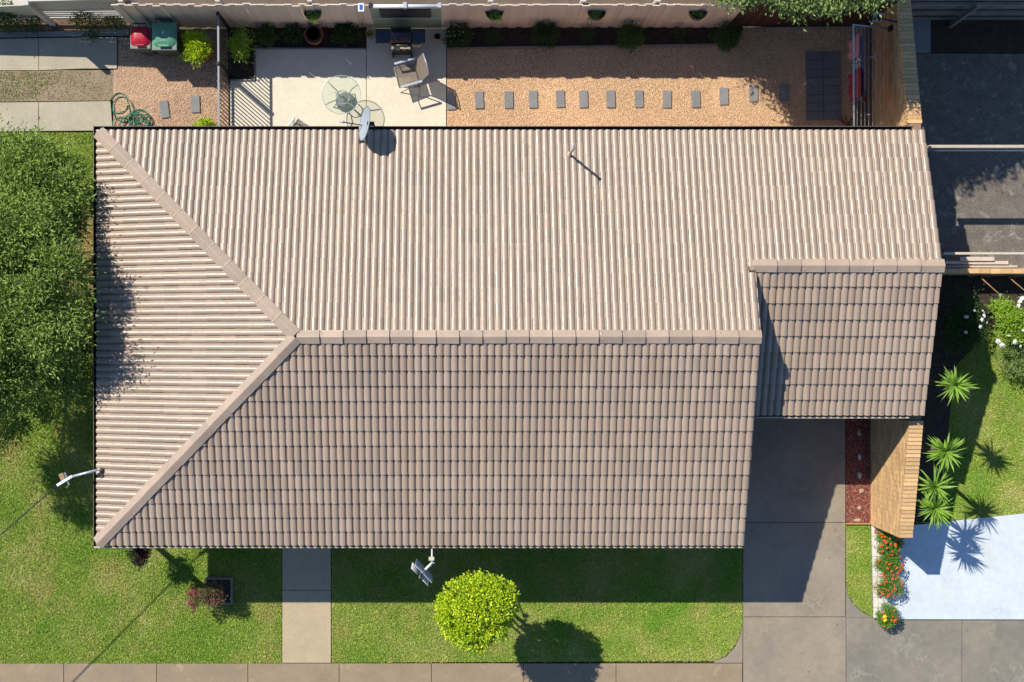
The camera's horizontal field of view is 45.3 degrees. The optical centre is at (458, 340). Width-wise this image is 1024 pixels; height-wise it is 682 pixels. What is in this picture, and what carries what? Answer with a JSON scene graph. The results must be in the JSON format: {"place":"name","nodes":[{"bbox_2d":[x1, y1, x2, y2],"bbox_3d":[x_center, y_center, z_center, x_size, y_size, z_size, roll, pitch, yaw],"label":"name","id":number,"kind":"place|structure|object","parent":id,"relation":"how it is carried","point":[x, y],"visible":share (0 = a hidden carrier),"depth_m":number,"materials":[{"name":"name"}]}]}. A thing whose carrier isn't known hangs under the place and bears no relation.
{"place":"outdoors","nodes":[
{"label":"outdoors","id":0,"kind":"place"},
{"bbox_2d":[0,101,112,131],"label":"side path","id":1,"kind":"structure","parent":0,"point":[79,116],"depth_m":27.98,"materials":[{"name":"concrete"}]},
{"bbox_2d":[0,70,113,101],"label":"dry ground","id":2,"kind":"structure","parent":0,"point":[96,80],"depth_m":28.00,"materials":[{"name":"brown soil"}]},
{"bbox_2d":[0,71,111,101],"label":"dirt crumbs","id":3,"kind":"object","parent":2,"relation":"on","point":[57,86],"visible":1,"depth_m":27.99,"materials":[{"name":"brown soil"}]},
{"bbox_2d":[0,131,282,664],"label":"lawn","id":4,"kind":"structure","parent":0,"point":[126,568],"depth_m":28.00,"materials":[{"name":"green plant"}]},
{"bbox_2d":[0,108,101,340],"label":"garden tree","id":5,"kind":"object","parent":4,"relation":"on","point":[34,205],"visible":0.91,"depth_m":24.36,"materials":[{"name":"green plant"}]},
{"bbox_2d":[0,223,106,469],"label":"garden tree","id":6,"kind":"object","parent":4,"relation":"on","point":[41,344],"visible":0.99,"depth_m":24.08,"materials":[{"name":"green plant"}]},
{"bbox_2d":[126,548,153,570],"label":"rose bush","id":7,"kind":"object","parent":4,"relation":"on","point":[141,558],"visible":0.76,"depth_m":26.92,"materials":[{"name":"green plant"}]},
{"bbox_2d":[205,576,232,604],"bbox_3d":[-5.451,5.683,27.900,0.600,0.200,0.600,0,90,0],"label":"planter box","id":8,"kind":"object","parent":4,"relation":"on","point":[227,582],"visible":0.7,"depth_m":27.85,"materials":[{"name":"concrete"}]},
{"bbox_2d":[184,577,230,612],"bbox_3d":[-5.612,5.662,27.436,1.025,0.834,0.815,0,90,0],"label":"azalea","id":9,"kind":"object","parent":8,"relation":"on","point":[204,594],"visible":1,"depth_m":27.27,"materials":[{"name":"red plant"}]},
{"bbox_2d":[113,29,227,125],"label":"gravel","id":10,"kind":"structure","parent":0,"point":[123,42],"depth_m":28.00,"materials":[{"name":"brown gravel"}]},
{"bbox_2d":[109,92,150,125],"bbox_3d":[-7.590,-5.077,27.930,1.150,0.144,0.824,38,90,0],"label":"garden hose","id":11,"kind":"object","parent":10,"relation":"on","point":[148,122],"visible":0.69,"depth_m":27.93,"materials":[{"name":"green plastic"}]},
{"bbox_2d":[130,23,156,53],"bbox_3d":[-7.051,-6.754,27.520,0.454,0.956,0.568,0,90,0],"label":"wheelie bin","id":12,"kind":"object","parent":10,"relation":"on","point":[141,40],"visible":0.94,"depth_m":27.09,"materials":[{"name":"plastic"}]},
{"bbox_2d":[159,100,169,117],"bbox_3d":[-6.720,-5.293,27.985,0.195,0.050,0.390,-8,90,0],"label":"stepping stone","id":13,"kind":"object","parent":10,"relation":"on","point":[164,109],"visible":1,"depth_m":27.96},
{"bbox_2d":[152,18,184,55],"bbox_3d":[-6.491,-6.760,27.460,0.554,1.076,0.698,0,90,0],"label":"wheelie bin","id":14,"kind":"object","parent":10,"relation":"on","point":[166,41],"visible":0.93,"depth_m":26.98,"materials":[{"name":"plastic"}]},
{"bbox_2d":[191,95,199,112],"bbox_3d":[-6.012,-5.415,27.985,0.195,0.050,0.390,-2,90,0],"label":"stepping stone","id":15,"kind":"object","parent":10,"relation":"on","point":[195,103],"visible":1,"depth_m":27.96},
{"bbox_2d":[216,12,230,125],"bbox_3d":[-5.228,-5.628,27.290,0.072,1.420,3.028,0,90,0],"label":"picket fence","id":16,"kind":"object","parent":10,"relation":"on","point":[223,70],"visible":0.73,"depth_m":27.14,"materials":[{"name":"black metal"}]},
{"bbox_2d":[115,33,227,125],"bbox_3d":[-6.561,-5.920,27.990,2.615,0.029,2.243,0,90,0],"label":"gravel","id":17,"kind":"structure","parent":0,"point":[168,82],"depth_m":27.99,"materials":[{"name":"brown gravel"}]},
{"bbox_2d":[177,28,213,67],"bbox_3d":[-5.849,-6.553,27.457,0.852,1.086,0.899,37,90,0],"label":"potted shrub","id":18,"kind":"object","parent":17,"relation":"on","point":[197,46],"visible":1,"depth_m":27.14,"materials":[{"name":"green plant"}]},
{"bbox_2d":[282,548,330,662],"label":"front path","id":19,"kind":"structure","parent":0,"point":[306,605],"depth_m":27.98,"materials":[{"name":"concrete"}]},
{"bbox_2d":[230,28,445,125],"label":"patio","id":20,"kind":"structure","parent":0,"point":[285,87],"depth_m":27.97,"materials":[{"name":"concrete"}]},
{"bbox_2d":[230,47,365,80],"bbox_3d":[-3.671,-6.320,27.965,3.098,0.070,0.751,0,90,0],"label":"bed edging","id":21,"kind":"object","parent":20,"relation":"on","point":[284,48],"visible":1,"depth_m":27.93,"materials":[{"name":"grey concrete"}]},
{"bbox_2d":[322,75,360,113],"bbox_3d":[-2.614,-5.489,27.641,0.876,0.728,0.876,0,90,0],"label":"glass table","id":22,"kind":"object","parent":20,"relation":"on","point":[349,104],"visible":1,"depth_m":27.33,"materials":[{"name":"teal"}]},
{"bbox_2d":[336,92,354,111],"bbox_3d":[-2.584,-5.459,27.575,0.440,0.790,0.440,0,90,0],"label":"umbrella base","id":23,"kind":"object","parent":20,"relation":"on","point":[343,98],"visible":0.92,"depth_m":27.88,"materials":[{"name":"grey stone"}]},
{"bbox_2d":[375,27,424,57],"bbox_3d":[-1.292,-6.703,27.450,1.100,1.099,0.530,0,90,0],"label":"barbecue","id":24,"kind":"object","parent":20,"relation":"on","point":[401,40],"visible":1,"depth_m":27.10,"materials":[{"name":"black metal"}]},
{"bbox_2d":[393,53,428,92],"bbox_3d":[-1.056,-6.022,27.483,0.743,1.012,0.590,-16,90,0],"label":"garden chair","id":25,"kind":"object","parent":20,"relation":"on","point":[406,75],"visible":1,"depth_m":27.58,"materials":[{"name":"beige fabric"}]},
{"bbox_2d":[137,0,869,24],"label":"neighbour ground","id":26,"kind":"structure","parent":0,"point":[422,1],"depth_m":28.00,"materials":[{"name":"soil"}]},
{"bbox_2d":[708,0,904,34],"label":"neighbour tree","id":27,"kind":"object","parent":26,"relation":"on","point":[787,6],"visible":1,"depth_m":23.87,"materials":[{"name":"green plant"}]},
{"bbox_2d":[728,0,897,25],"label":"paling fence","id":28,"kind":"object","parent":26,"relation":"on","point":[753,17],"visible":0.47,"depth_m":27.36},
{"bbox_2d":[5,25,1023,661],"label":"ground","id":29,"kind":"structure","parent":0,"point":[615,661],"depth_m":28.06,"materials":[{"name":"brown soil"}]},
{"bbox_2d":[0,37,117,70],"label":"side slab","id":30,"kind":"structure","parent":29,"relation":"on","point":[21,54],"depth_m":27.98,"materials":[{"name":"concrete"}]},
{"bbox_2d":[0,16,129,31],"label":"slat fence bed","id":31,"kind":"object","parent":29,"relation":"on","point":[62,25],"visible":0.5,"depth_m":28.00,"materials":[{"name":"green soil"}]},
{"bbox_2d":[0,0,22,33],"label":"shrub","id":32,"kind":"object","parent":31,"relation":"on","point":[9,23],"visible":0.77,"depth_m":27.40,"materials":[{"name":"green plant"}]},
{"bbox_2d":[16,14,44,34],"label":"shrub","id":33,"kind":"object","parent":31,"relation":"on","point":[33,23],"visible":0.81,"depth_m":27.61,"materials":[{"name":"green plant"}]},
{"bbox_2d":[0,0,137,25],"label":"slat fence","id":34,"kind":"object","parent":31,"relation":"on","point":[47,11],"visible":0.77,"depth_m":26.94,"materials":[{"name":"white wood"}]},
{"bbox_2d":[66,10,103,34],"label":"shrub","id":35,"kind":"object","parent":31,"relation":"on","point":[89,20],"visible":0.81,"depth_m":27.34,"materials":[{"name":"green plant"}]},
{"bbox_2d":[101,16,126,31],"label":"shrub","id":36,"kind":"object","parent":31,"relation":"on","point":[114,22],"visible":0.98,"depth_m":27.64,"materials":[{"name":"green plant"}]},
{"bbox_2d":[0,30,129,38],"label":"slab kerb","id":37,"kind":"structure","parent":29,"relation":"on","point":[69,34],"depth_m":27.94,"materials":[{"name":"concrete"}]},
{"bbox_2d":[55,202,92,299],"bbox_3d":[-8.835,-2.012,28.022,0.988,0.056,2.317,0,90,0],"label":"bare soil strip","id":38,"kind":"object","parent":29,"relation":"on","point":[86,236],"depth_m":27.99,"materials":[{"name":"brown soil"}]},
{"bbox_2d":[230,27,365,78],"bbox_3d":[-3.671,-6.579,28.027,3.098,0.055,1.232,0,90,0],"label":"bed","id":39,"kind":"object","parent":29,"relation":"on","point":[238,70],"visible":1,"depth_m":28.00,"materials":[{"name":"soil"}]},
{"bbox_2d":[225,24,256,68],"bbox_3d":[-4.920,-6.613,27.593,0.725,0.820,1.005,0,90,0],"label":"shrub","id":40,"kind":"object","parent":39,"relation":"on","point":[238,47],"visible":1,"depth_m":27.44,"materials":[{"name":"green plant"}]},
{"bbox_2d":[111,0,373,27],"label":"paling fence","id":41,"kind":"object","parent":39,"relation":"on","point":[237,15],"visible":0.86,"depth_m":26.85,"materials":[{"name":"beige wood"}]},
{"bbox_2d":[303,10,321,23],"bbox_3d":[-3.168,-7.026,26.657,0.410,0.406,0.346,0,90,0],"label":"wall basket","id":42,"kind":"object","parent":41,"relation":"attached to","point":[314,16],"depth_m":26.56,"materials":[{"name":"green plant"}]},
{"bbox_2d":[253,23,279,49],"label":"shrub","id":43,"kind":"object","parent":39,"relation":"on","point":[265,33],"visible":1,"depth_m":27.62,"materials":[{"name":"green plant"}]},
{"bbox_2d":[281,23,303,43],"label":"shrub","id":44,"kind":"object","parent":39,"relation":"on","point":[295,33],"visible":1,"depth_m":27.64,"materials":[{"name":"green plant"}]},
{"bbox_2d":[304,25,322,44],"bbox_3d":[-3.270,-6.912,27.760,0.430,0.480,0.427,0,90,0],"label":"plant pot","id":45,"kind":"object","parent":39,"relation":"on","point":[313,34],"visible":1,"depth_m":27.53,"materials":[{"name":"brown ceramic"}]},
{"bbox_2d":[329,23,362,48],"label":"shrub","id":46,"kind":"object","parent":39,"relation":"on","point":[346,33],"visible":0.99,"depth_m":27.63,"materials":[{"name":"green plant"}]},
{"bbox_2d":[0,662,741,681],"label":"footpath","id":47,"kind":"structure","parent":29,"relation":"on","point":[434,672],"depth_m":27.98,"materials":[{"name":"concrete"}]},
{"bbox_2d":[368,2,441,27],"bbox_3d":[-1.149,-7.170,27.060,1.570,1.880,0.120,0,90,0],"label":"garden screen","id":48,"kind":"object","parent":29,"relation":"on","point":[404,14],"visible":1,"depth_m":26.85,"materials":[{"name":"white paint"}]},
{"bbox_2d":[93,126,944,547],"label":"house","id":49,"kind":"structure","parent":29,"relation":"on","point":[451,336],"depth_m":24.57,"materials":[{"name":"tile"}]},
{"bbox_2d":[56,467,103,487],"bbox_3d":[-7.712,2.763,24.992,0.950,0.333,0.331,-14,90,0],"label":"service bracket","id":50,"kind":"object","parent":49,"relation":"attached to","point":[64,477],"visible":1,"depth_m":24.93,"materials":[{"name":"metal"}]},
{"bbox_2d":[340,106,376,143],"bbox_3d":[-1.977,-4.333,24.825,0.665,0.974,0.581,-30,90,0],"label":"satellite dish","id":51,"kind":"object","parent":49,"relation":"on","point":[366,123],"visible":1,"depth_m":24.75,"materials":[{"name":"grey paint"}]},
{"bbox_2d":[411,548,434,585],"bbox_3d":[-0.604,4.611,25.020,0.523,0.754,0.506,-39,90,0],"label":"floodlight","id":52,"kind":"object","parent":49,"relation":"attached to","point":[427,574],"visible":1,"depth_m":25.02,"materials":[{"name":"white paint"}]},
{"bbox_2d":[447,26,741,46],"bbox_3d":[3.110,-6.963,28.024,6.756,0.061,0.512,0,90,0],"label":"bed","id":53,"kind":"object","parent":29,"relation":"on","point":[700,35],"visible":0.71,"depth_m":27.99,"materials":[{"name":"soil"}]},
{"bbox_2d":[440,22,473,50],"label":"shrub","id":54,"kind":"object","parent":53,"relation":"on","point":[450,35],"visible":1,"depth_m":27.51,"materials":[{"name":"green plant"}]},
{"bbox_2d":[529,20,562,52],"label":"shrub","id":55,"kind":"object","parent":53,"relation":"on","point":[541,30],"visible":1,"depth_m":27.43,"materials":[{"name":"green plant"}]},
{"bbox_2d":[442,0,744,27],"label":"paling fence","id":56,"kind":"object","parent":53,"relation":"on","point":[656,14],"visible":0.86,"depth_m":26.88,"materials":[{"name":"beige wood"}]},
{"bbox_2d":[485,9,505,22],"bbox_3d":[0.803,-7.034,26.645,0.396,0.430,0.371,-14,90,0],"label":"wall basket","id":57,"kind":"object","parent":56,"relation":"attached to","point":[492,15],"depth_m":26.56,"materials":[{"name":"green metal"}]},
{"bbox_2d":[586,10,605,22],"bbox_3d":[2.981,-7.051,26.658,0.438,0.404,0.349,0,90,0],"label":"wall basket","id":58,"kind":"object","parent":56,"relation":"attached to","point":[598,15],"depth_m":26.57,"materials":[{"name":"green metal"}]},
{"bbox_2d":[615,20,645,53],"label":"shrub","id":59,"kind":"object","parent":53,"relation":"on","point":[630,30],"visible":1,"depth_m":27.41,"materials":[{"name":"green plant"}]},
{"bbox_2d":[708,20,743,52],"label":"shrub","id":60,"kind":"object","parent":53,"relation":"on","point":[731,33],"visible":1,"depth_m":27.41,"materials":[{"name":"green plant"}]},
{"bbox_2d":[447,26,869,125],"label":"gravel yard","id":61,"kind":"structure","parent":29,"relation":"on","point":[861,30],"depth_m":28.00,"materials":[{"name":"brown gravel"}]},
{"bbox_2d":[556,90,564,107],"bbox_3d":[2.323,-5.530,27.985,0.195,0.050,0.390,-2,91,0],"label":"stepping stone","id":62,"kind":"object","parent":61,"relation":"on","point":[560,99],"visible":1,"depth_m":27.96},
{"bbox_2d":[579,90,587,107],"bbox_3d":[2.854,-5.525,27.985,0.195,0.050,0.390,-2,91,0],"label":"stepping stone","id":63,"kind":"object","parent":61,"relation":"on","point":[583,98],"visible":1,"depth_m":27.96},
{"bbox_2d":[447,43,735,48],"bbox_3d":[3.024,-6.732,27.965,6.586,0.070,0.031,-1,90,0],"label":"bed edging","id":64,"kind":"object","parent":61,"relation":"on","point":[579,46],"visible":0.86,"depth_m":27.93,"materials":[{"name":"grey concrete"}]},
{"bbox_2d":[691,90,700,107],"bbox_3d":[5.421,-5.529,27.985,0.195,0.050,0.390,-2,90,0],"label":"stepping stone","id":65,"kind":"object","parent":61,"relation":"on","point":[695,96],"visible":1,"depth_m":27.96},
{"bbox_2d":[749,84,757,101],"bbox_3d":[6.738,-5.665,27.985,0.195,0.050,0.390,-1,90,0],"label":"stepping stone","id":66,"kind":"object","parent":61,"relation":"on","point":[753,92],"visible":1,"depth_m":27.96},
{"bbox_2d":[805,51,840,119],"bbox_3d":[8.329,-5.829,27.977,0.781,0.050,1.553,-1,90,0],"label":"paver pad","id":67,"kind":"object","parent":61,"relation":"on","point":[822,75],"visible":1,"depth_m":27.96,"materials":[{"name":"grey concrete"}]},
{"bbox_2d":[866,28,871,125],"bbox_3d":[9.354,-5.876,27.920,0.100,0.160,2.500,0,90,0],"label":"timber sleeper","id":68,"kind":"object","parent":61,"relation":"on","point":[868,76],"visible":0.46,"depth_m":27.84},
{"bbox_2d":[870,0,921,125],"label":"fence","id":69,"kind":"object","parent":29,"relation":"on","point":[898,100],"depth_m":26.33,"materials":[{"name":"brown wood"}]},
{"bbox_2d":[852,24,892,125],"bbox_3d":[8.914,-5.576,26.459,0.983,0.562,2.561,0,90,0],"label":"clothesline","id":70,"kind":"object","parent":69,"relation":"attached to","point":[890,28],"visible":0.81,"depth_m":26.42,"materials":[{"name":"metal"}]},
{"bbox_2d":[847,33,859,61],"bbox_3d":[8.584,-6.367,26.609,0.051,0.786,0.468,0,90,0],"label":"towel","id":71,"kind":"object","parent":70,"relation":"hanging from","point":[857,46],"visible":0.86,"depth_m":26.49,"materials":[{"name":"pink fabric"}]},
{"bbox_2d":[848,67,860,102],"bbox_3d":[8.617,-5.561,26.636,0.050,0.840,0.617,0,90,0],"label":"towel","id":72,"kind":"object","parent":70,"relation":"hanging from","point":[857,83],"visible":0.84,"depth_m":26.54,"materials":[{"name":"red fabric"}]},
{"bbox_2d":[870,418,922,537],"bbox_3d":[9.540,2.933,26.780,0.296,2.540,2.546,0,90,0],"label":"fence","id":73,"kind":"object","parent":29,"relation":"on","point":[896,443],"depth_m":26.40,"materials":[{"name":"brown wood"}]},
{"bbox_2d":[916,53,1023,268],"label":"yard","id":74,"kind":"structure","parent":29,"relation":"on","point":[972,99],"depth_m":27.99,"materials":[{"name":"grey concrete"}]},
{"bbox_2d":[930,20,1023,53],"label":"yard bed","id":75,"kind":"object","parent":29,"relation":"on","point":[984,37],"visible":1,"depth_m":28.00,"materials":[{"name":"soil"}]},
{"bbox_2d":[948,3,980,27],"bbox_3d":[11.206,-7.212,27.150,0.142,1.703,0.099,0,90,0],"label":"timber post","id":76,"kind":"object","parent":75,"relation":"on","point":[965,14],"visible":1,"depth_m":27.05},
{"bbox_2d":[942,268,1023,274],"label":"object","id":77,"kind":"structure","parent":29,"relation":"on","point":[978,271],"depth_m":27.30,"materials":[{"name":"brown wood"}]},
{"bbox_2d":[945,265,1016,266],"bbox_3d":[11.729,-1.680,27.550,1.668,0.030,0.050,0,90,0],"label":"timber board","id":78,"kind":"object","parent":77,"relation":"attached to","point":[980,265],"visible":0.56,"depth_m":27.54,"materials":[{"name":"beige wood"}]},
{"bbox_2d":[945,261,1007,263],"bbox_3d":[11.606,-1.761,27.500,1.461,0.030,0.070,0,90,0],"label":"timber board","id":79,"kind":"object","parent":78,"relation":"on","point":[976,262],"visible":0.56,"depth_m":27.48,"materials":[{"name":"beige wood"}]},
{"bbox_2d":[331,548,743,664],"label":"lawn front","id":80,"kind":"structure","parent":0,"point":[521,595],"depth_m":28.00,"materials":[{"name":"green plant"}]},
{"bbox_2d":[432,567,520,653],"bbox_3d":[0.365,5.585,26.284,1.852,3.435,1.770,0,90,0],"label":"topiary tree","id":81,"kind":"object","parent":80,"relation":"on","point":[463,620],"visible":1,"depth_m":24.91,"materials":[{"name":"green plant"}]},
{"bbox_2d":[714,622,742,662],"bbox_3d":[6.165,6.884,28.018,0.646,0.064,0.939,0,90,0],"label":"driveway corner","id":82,"kind":"object","parent":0,"point":[735,654],"visible":1,"depth_m":27.99,"materials":[{"name":"concrete"}]},
{"bbox_2d":[742,418,845,681],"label":"driveway","id":83,"kind":"structure","parent":0,"point":[786,504],"depth_m":27.98,"materials":[{"name":"concrete"}]},
{"bbox_2d":[846,418,870,522],"bbox_3d":[9.134,1.226,28.019,0.561,0.062,5.866,0,90,0],"label":"mulch bed","id":84,"kind":"object","parent":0,"point":[856,466],"visible":0.36,"depth_m":27.99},
{"bbox_2d":[846,585,870,616],"bbox_3d":[9.159,5.915,28.017,0.610,0.066,0.805,0,90,0],"label":"driveway fillet","id":85,"kind":"object","parent":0,"point":[852,610],"visible":1,"depth_m":27.98,"materials":[{"name":"concrete"}]},
{"bbox_2d":[845,524,872,616],"bbox_3d":[9.159,5.250,28.027,0.610,0.055,2.110,0,90,0],"label":"lawn strip","id":86,"kind":"object","parent":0,"point":[856,546],"visible":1,"depth_m":28.00,"materials":[{"name":"green plant"}]},
{"bbox_2d":[855,90,864,125],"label":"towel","id":87,"kind":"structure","parent":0,"point":[860,110],"depth_m":27.94,"materials":[{"name":"white fabric"}]},
{"bbox_2d":[913,20,930,53],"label":"yard path","id":88,"kind":"structure","parent":0,"point":[922,34],"depth_m":27.99,"materials":[{"name":"grey concrete"}]},
{"bbox_2d":[914,368,953,521],"bbox_3d":[10.415,2.402,28.021,1.805,0.058,3.585,0,90,0],"label":"yucca bed","id":89,"kind":"object","parent":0,"point":[935,418],"visible":0.35,"depth_m":27.99,"materials":[{"name":"soil"}]},
{"bbox_2d":[915,489,958,528],"bbox_3d":[10.043,3.541,26.683,0.946,2.633,1.008,0,90,0],"label":"yucca","id":90,"kind":"object","parent":89,"relation":"on","point":[937,511],"visible":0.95,"depth_m":25.79,"materials":[{"name":"green plant"}]},
{"bbox_2d":[917,466,957,503],"bbox_3d":[10.037,3.000,26.591,0.940,2.818,0.907,0,90,0],"label":"yucca","id":91,"kind":"object","parent":89,"relation":"on","point":[931,487],"visible":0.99,"depth_m":25.67,"materials":[{"name":"green plant"}]},
{"bbox_2d":[921,435,964,471],"bbox_3d":[10.063,2.330,26.464,0.909,3.072,0.892,0,90,0],"label":"yucca","id":92,"kind":"object","parent":89,"relation":"on","point":[945,452],"visible":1,"depth_m":25.30,"materials":[{"name":"green plant"}]},
{"bbox_2d":[928,366,976,405],"bbox_3d":[10.194,0.916,26.357,0.907,3.286,0.868,0,90,0],"label":"yucca","id":93,"kind":"object","parent":89,"relation":"on","point":[953,384],"visible":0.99,"depth_m":25.11,"materials":[{"name":"green plant"}]},
{"bbox_2d":[846,617,1023,681],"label":"shared driveway","id":94,"kind":"structure","parent":0,"point":[985,650],"depth_m":27.98,"materials":[{"name":"concrete"}]},
{"bbox_2d":[882,513,1023,618],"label":"white slab","id":95,"kind":"structure","parent":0,"point":[972,568],"depth_m":27.95,"materials":[{"name":"paint"}]},
{"bbox_2d":[871,526,882,617],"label":"garden kerb","id":96,"kind":"structure","parent":95,"relation":"on","point":[877,600],"depth_m":27.93,"materials":[{"name":"white paint"}]},
{"bbox_2d":[870,573,903,599],"bbox_3d":[9.691,5.541,27.680,0.833,0.640,0.643,0,90,0],"label":"marigold","id":97,"kind":"object","parent":95,"relation":"on","point":[887,591],"visible":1,"depth_m":27.57,"materials":[{"name":"green plant"}]},
{"bbox_2d":[875,601,900,628],"bbox_3d":[9.707,6.202,27.719,0.654,0.562,0.629,0,90,0],"label":"marigold","id":98,"kind":"object","parent":95,"relation":"on","point":[889,613],"visible":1,"depth_m":27.62,"materials":[{"name":"green plant"}]},
{"bbox_2d":[873,551,903,577],"bbox_3d":[9.729,5.034,27.697,0.695,0.607,0.787,0,90,0],"label":"marigold","id":99,"kind":"object","parent":95,"relation":"on","point":[888,563],"visible":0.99,"depth_m":27.58,"materials":[{"name":"green plant"}]},
{"bbox_2d":[873,531,904,556],"bbox_3d":[9.730,4.538,27.677,0.696,0.645,0.726,16,90,0],"label":"marigold","id":100,"kind":"object","parent":95,"relation":"on","point":[890,547],"visible":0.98,"depth_m":27.55,"materials":[{"name":"green plant"}]},
{"bbox_2d":[911,0,1023,19],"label":"rail fence","id":101,"kind":"object","parent":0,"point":[954,9],"visible":0.73,"depth_m":27.25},
{"bbox_2d":[914,326,1023,523],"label":"lawn","id":102,"kind":"structure","parent":0,"point":[962,406],"depth_m":28.00,"materials":[{"name":"green plant"}]},
{"bbox_2d":[992,340,1023,380],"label":"shrub","id":103,"kind":"object","parent":102,"relation":"on","point":[1014,350],"visible":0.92,"depth_m":27.40,"materials":[{"name":"green plant"}]},
{"bbox_2d":[927,145,1023,150],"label":"carport beam","id":104,"kind":"structure","parent":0,"point":[975,147],"depth_m":25.80,"materials":[{"name":"metal"}]},
{"bbox_2d":[931,277,1023,366],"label":"rose bed","id":105,"kind":"object","parent":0,"point":[1007,286],"visible":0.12,"depth_m":27.99,"materials":[{"name":"soil"}]},
{"bbox_2d":[935,283,996,361],"bbox_3d":[11.375,-0.411,27.437,1.274,0.909,1.909,22,90,0],"label":"rose bush","id":106,"kind":"object","parent":105,"relation":"on","point":[957,320],"visible":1,"depth_m":27.37,"materials":[{"name":"green plant"}]},
{"bbox_2d":[986,293,1023,348],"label":"rose bush","id":107,"kind":"object","parent":105,"relation":"on","point":[1012,323],"visible":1,"depth_m":26.93,"materials":[{"name":"green plant"}]},
{"bbox_2d":[942,252,1023,254],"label":"carport beam","id":108,"kind":"structure","parent":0,"point":[982,253],"depth_m":25.94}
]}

